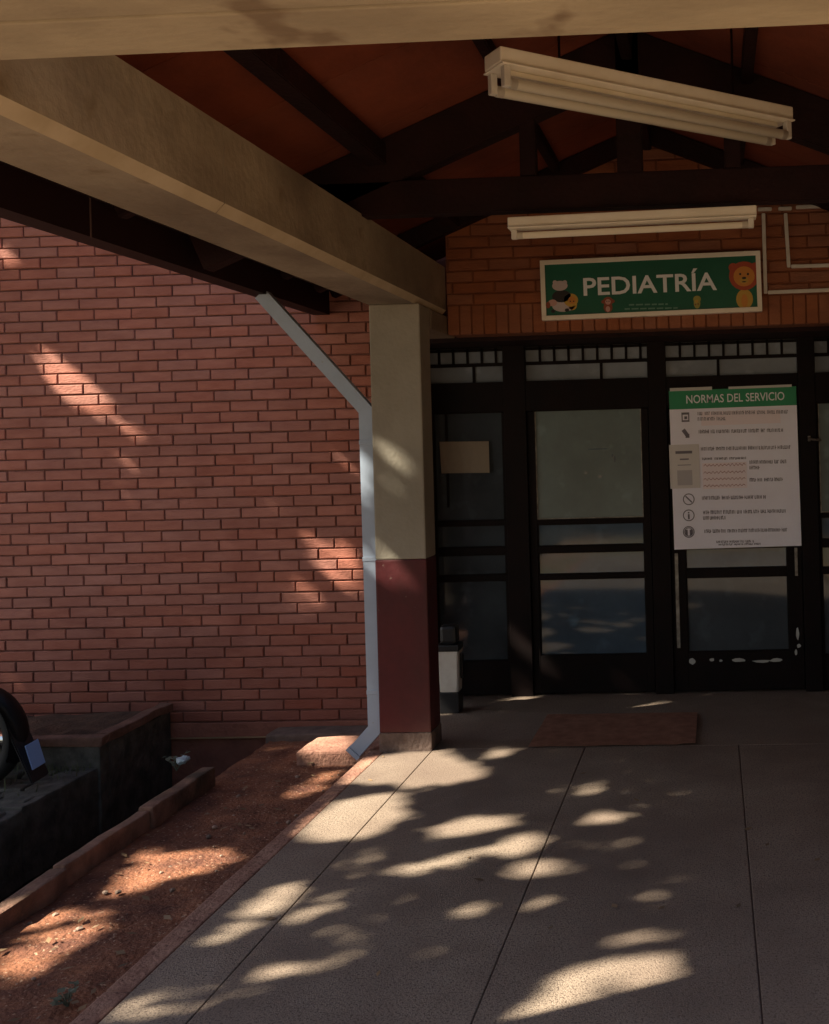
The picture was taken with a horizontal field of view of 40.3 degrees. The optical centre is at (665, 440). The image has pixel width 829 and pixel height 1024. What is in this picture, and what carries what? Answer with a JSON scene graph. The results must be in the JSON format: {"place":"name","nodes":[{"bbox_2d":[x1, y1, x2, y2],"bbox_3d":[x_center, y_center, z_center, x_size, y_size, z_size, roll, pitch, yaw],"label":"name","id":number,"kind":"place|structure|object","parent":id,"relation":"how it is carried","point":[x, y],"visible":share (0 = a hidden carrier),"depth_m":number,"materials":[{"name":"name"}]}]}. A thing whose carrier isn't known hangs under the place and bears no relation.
{"place":"outdoors","nodes":[
{"label":"outdoors","id":0,"kind":"place"},
{"bbox_2d":[0,741,353,1023],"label":"soil","id":1,"kind":"structure","parent":0,"point":[191,857],"depth_m":4.37,"materials":[{"name":"brown soil"}]},
{"bbox_2d":[48,980,78,1006],"bbox_3d":[-1.900,1.765,3.429,0.090,0.078,0.112,-2,0,3],"label":"weed","id":2,"kind":"object","parent":1,"relation":"on","point":[68,996],"visible":1,"depth_m":3.41,"materials":[{"name":"green plant"}]},
{"bbox_2d":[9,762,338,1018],"bbox_3d":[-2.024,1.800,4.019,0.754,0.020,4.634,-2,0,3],"label":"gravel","id":3,"kind":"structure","parent":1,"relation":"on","point":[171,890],"depth_m":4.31,"materials":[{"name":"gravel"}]},
{"bbox_2d":[296,736,378,765],"bbox_3d":[-1.779,1.786,6.146,0.538,0.131,0.337,-2,0,3],"label":"splash block","id":4,"kind":"object","parent":1,"relation":"on","point":[325,751],"depth_m":5.99,"materials":[{"name":"beige concrete"}]},
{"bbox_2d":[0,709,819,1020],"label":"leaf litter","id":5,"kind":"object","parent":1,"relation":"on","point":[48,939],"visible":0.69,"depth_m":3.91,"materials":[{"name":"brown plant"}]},
{"bbox_2d":[170,736,265,738],"bbox_3d":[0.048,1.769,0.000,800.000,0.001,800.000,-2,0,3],"label":"ground","id":6,"kind":"structure","parent":0,"point":[218,737],"depth_m":6.70,"materials":[{"name":"brown soil"}]},
{"bbox_2d":[0,866,52,902],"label":"drain channel","id":7,"kind":"object","parent":6,"relation":"in","point":[26,883],"depth_m":5.32,"materials":[{"name":"concrete"}]},
{"bbox_2d":[164,751,189,770],"bbox_3d":[-2.714,1.770,5.955,0.128,0.111,0.134,-2,0,20],"label":"weed","id":8,"kind":"object","parent":7,"relation":"on","point":[174,764],"visible":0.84,"depth_m":5.96,"materials":[{"name":"green plant"}]},
{"bbox_2d":[176,755,190,764],"bbox_3d":[-2.596,1.717,5.804,0.072,0.045,0.072,-2,0,3],"label":"crumpled wrapper","id":9,"kind":"object","parent":7,"relation":"on","point":[182,760],"visible":1,"depth_m":5.78,"materials":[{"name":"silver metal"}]},
{"bbox_2d":[0,768,109,900],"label":"retaining wall","id":10,"kind":"structure","parent":6,"relation":"on","point":[46,827],"depth_m":5.50,"materials":[{"name":"grey concrete"}]},
{"bbox_2d":[0,703,172,834],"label":"planter","id":11,"kind":"object","parent":6,"relation":"on","point":[127,751],"visible":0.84,"depth_m":6.26,"materials":[{"name":"concrete"}]},
{"bbox_2d":[0,767,214,933],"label":"edging kerb","id":12,"kind":"structure","parent":6,"relation":"on","point":[47,888],"depth_m":4.64,"materials":[{"name":"brown concrete"}]},
{"bbox_2d":[0,218,370,786],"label":"brick wall","id":13,"kind":"structure","parent":6,"relation":"on","point":[180,508],"depth_m":6.74,"materials":[{"name":"red brick"}]},
{"bbox_2d":[266,725,367,742],"bbox_3d":[-1.949,1.808,6.586,0.939,0.099,0.194,-2,0,3],"label":"wall ledge","id":14,"kind":"object","parent":6,"relation":"on","point":[303,733],"depth_m":6.53,"materials":[{"name":"brown concrete"}]},
{"bbox_2d":[436,257,674,674],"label":"back wall","id":15,"kind":"structure","parent":6,"relation":"on","point":[442,261],"depth_m":7.13,"materials":[{"name":"brown brick"}]},
{"bbox_2d":[430,336,828,696],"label":"door frame","id":16,"kind":"object","parent":15,"relation":"attached to","point":[515,384],"visible":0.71,"depth_m":6.84,"materials":[{"name":"black metal"}]},
{"bbox_2d":[432,412,510,694],"bbox_3d":[-1.256,0.720,6.909,0.502,1.805,0.052,-2,0,3],"label":"sidelight window","id":17,"kind":"structure","parent":16,"relation":"attached to","point":[470,518],"depth_m":6.90,"materials":[{"name":"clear glass"}]},
{"bbox_2d":[439,441,489,472],"bbox_3d":[-1.283,0.106,6.882,0.319,0.206,0.010,-2,0,3],"label":"paper sheet","id":18,"kind":"object","parent":17,"relation":"attached to","point":[466,457],"visible":1,"depth_m":6.88,"materials":[{"name":"beige paper"}]},
{"bbox_2d":[527,408,655,693],"bbox_3d":[-0.471,0.696,6.875,0.771,1.811,0.052,-2,0,3],"label":"glazed door","id":19,"kind":"structure","parent":16,"relation":"attached to","point":[591,550],"depth_m":6.87,"materials":[{"name":"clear glass"}]},
{"bbox_2d":[669,384,801,549],"bbox_3d":[0.437,0.166,6.781,0.806,1.020,0.005,-2,0,3],"label":"notice poster","id":20,"kind":"object","parent":16,"relation":"attached to","point":[747,492],"visible":1,"depth_m":6.78,"materials":[{"name":"paper"}]},
{"bbox_2d":[669,444,699,488],"bbox_3d":[0.120,0.162,6.792,0.190,0.278,0.002,-2,0,3],"label":"notice","id":21,"kind":"object","parent":20,"relation":"attached to","point":[684,466],"visible":1,"depth_m":6.79,"materials":[{"name":"grey paper"}]},
{"bbox_2d":[667,404,804,690],"bbox_3d":[0.448,0.678,6.831,0.821,1.797,0.058,-2,0,3],"label":"glazed door","id":22,"kind":"structure","parent":16,"relation":"attached to","point":[738,623],"depth_m":6.82,"materials":[{"name":"clear glass"}]},
{"bbox_2d":[816,402,828,688],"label":"sidelight window","id":23,"kind":"structure","parent":16,"relation":"attached to","point":[822,420],"depth_m":6.80,"materials":[{"name":"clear glass"}]},
{"bbox_2d":[430,146,828,348],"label":"gable wall","id":24,"kind":"structure","parent":15,"relation":"attached to","point":[493,284],"depth_m":6.23,"materials":[{"name":"brick"}]},
{"bbox_2d":[508,205,756,239],"bbox_3d":[-0.145,-0.944,4.675,1.077,0.106,0.084,-2,0,3],"label":"fluorescent lamp","id":25,"kind":"object","parent":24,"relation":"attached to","point":[636,218],"visible":1,"depth_m":4.65,"materials":[{"name":"white metal"}]},
{"bbox_2d":[540,251,761,320],"bbox_3d":[-0.084,-0.885,6.175,1.264,0.358,0.046,-2,0,3],"label":"pediatrics sign","id":26,"kind":"object","parent":24,"relation":"attached to","point":[655,285],"visible":1,"depth_m":6.16,"materials":[{"name":"printed plastic"},{"name":"painted metal"}]},
{"bbox_2d":[758,207,828,293],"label":"cable conduit","id":27,"kind":"object","parent":24,"relation":"attached to","point":[765,265],"visible":1,"depth_m":6.16,"materials":[{"name":"white plastic"}]},
{"bbox_2d":[778,205,828,267],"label":"cable conduit","id":28,"kind":"object","parent":24,"relation":"attached to","point":[789,208],"visible":0.98,"depth_m":6.15,"materials":[{"name":"white plastic"}]},
{"bbox_2d":[98,688,828,1023],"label":"walkway","id":29,"kind":"structure","parent":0,"point":[357,884],"depth_m":3.88,"materials":[{"name":"grey concrete"}]},
{"bbox_2d":[70,743,382,1023],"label":"kerb","id":30,"kind":"structure","parent":29,"relation":"on","point":[108,1001],"depth_m":3.78,"materials":[{"name":"brown concrete"}]},
{"bbox_2d":[369,303,441,751],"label":"concrete column","id":31,"kind":"structure","parent":29,"relation":"on","point":[407,640],"depth_m":5.69,"materials":[{"name":"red paint"}]},
{"bbox_2d":[0,55,454,338],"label":"concrete beam","id":32,"kind":"structure","parent":31,"relation":"on","point":[116,131],"depth_m":3.27,"materials":[{"name":"beige concrete"}]},
{"bbox_2d":[0,24,828,297],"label":"timber roof","id":33,"kind":"structure","parent":32,"relation":"on","point":[426,148],"depth_m":4.70,"materials":[{"name":"wood"}]},
{"bbox_2d":[0,162,329,314],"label":"gutter","id":34,"kind":"object","parent":33,"relation":"attached to","point":[32,200],"visible":0.78,"depth_m":4.40,"materials":[{"name":"paint"}]},
{"bbox_2d":[484,28,794,145],"bbox_3d":[-0.058,-1.481,4.075,1.323,0.539,0.149,-2,0,-35],"label":"fluorescent lamp","id":35,"kind":"object","parent":33,"relation":"hanging from","point":[539,79],"visible":0.99,"depth_m":3.98,"materials":[{"name":"white metal"},{"name":"glass"},{"name":"white plastic"}]},
{"bbox_2d":[0,0,828,59],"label":"concrete beam","id":36,"kind":"structure","parent":32,"relation":"attached to","point":[33,29],"depth_m":1.93,"materials":[{"name":"beige concrete"}]},
{"bbox_2d":[255,291,379,759],"bbox_3d":[-1.831,0.443,5.756,0.644,2.516,0.064,-2,0,3],"label":"downpipe","id":37,"kind":"object","parent":31,"relation":"attached to","point":[316,354],"visible":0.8,"depth_m":5.72,"materials":[{"name":"metal"}]},
{"bbox_2d":[438,624,463,713],"bbox_3d":[-1.293,1.373,6.514,0.146,0.522,0.136,-2,0,3],"label":"waste bin","id":38,"kind":"object","parent":29,"relation":"on","point":[451,662],"visible":0.92,"depth_m":6.46,"materials":[{"name":"white plastic"}]},
{"bbox_2d":[528,712,696,746],"bbox_3d":[-0.268,1.595,5.982,0.881,0.009,0.665,-2,0,3],"label":"doormat","id":39,"kind":"object","parent":29,"relation":"on","point":[674,728],"visible":1,"depth_m":5.96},
{"label":"pavement","id":40,"kind":"structure","parent":0,"visible":0},
{"bbox_2d":[0,769,61,817],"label":"cobbles","id":41,"kind":"object","parent":40,"relation":"on","point":[10,794],"visible":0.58,"depth_m":5.65,"materials":[{"name":"grey stone"}]},
{"bbox_2d":[0,688,48,783],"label":"motorcycle","id":42,"kind":"object","parent":41,"relation":"on","point":[18,743],"visible":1,"depth_m":5.60,"materials":[{"name":"black plastic"}]},
{"bbox_2d":[0,760,90,807],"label":"grass","id":43,"kind":"structure","parent":41,"relation":"on","point":[56,769],"depth_m":5.88,"materials":[{"name":"green plant"}]}
]}

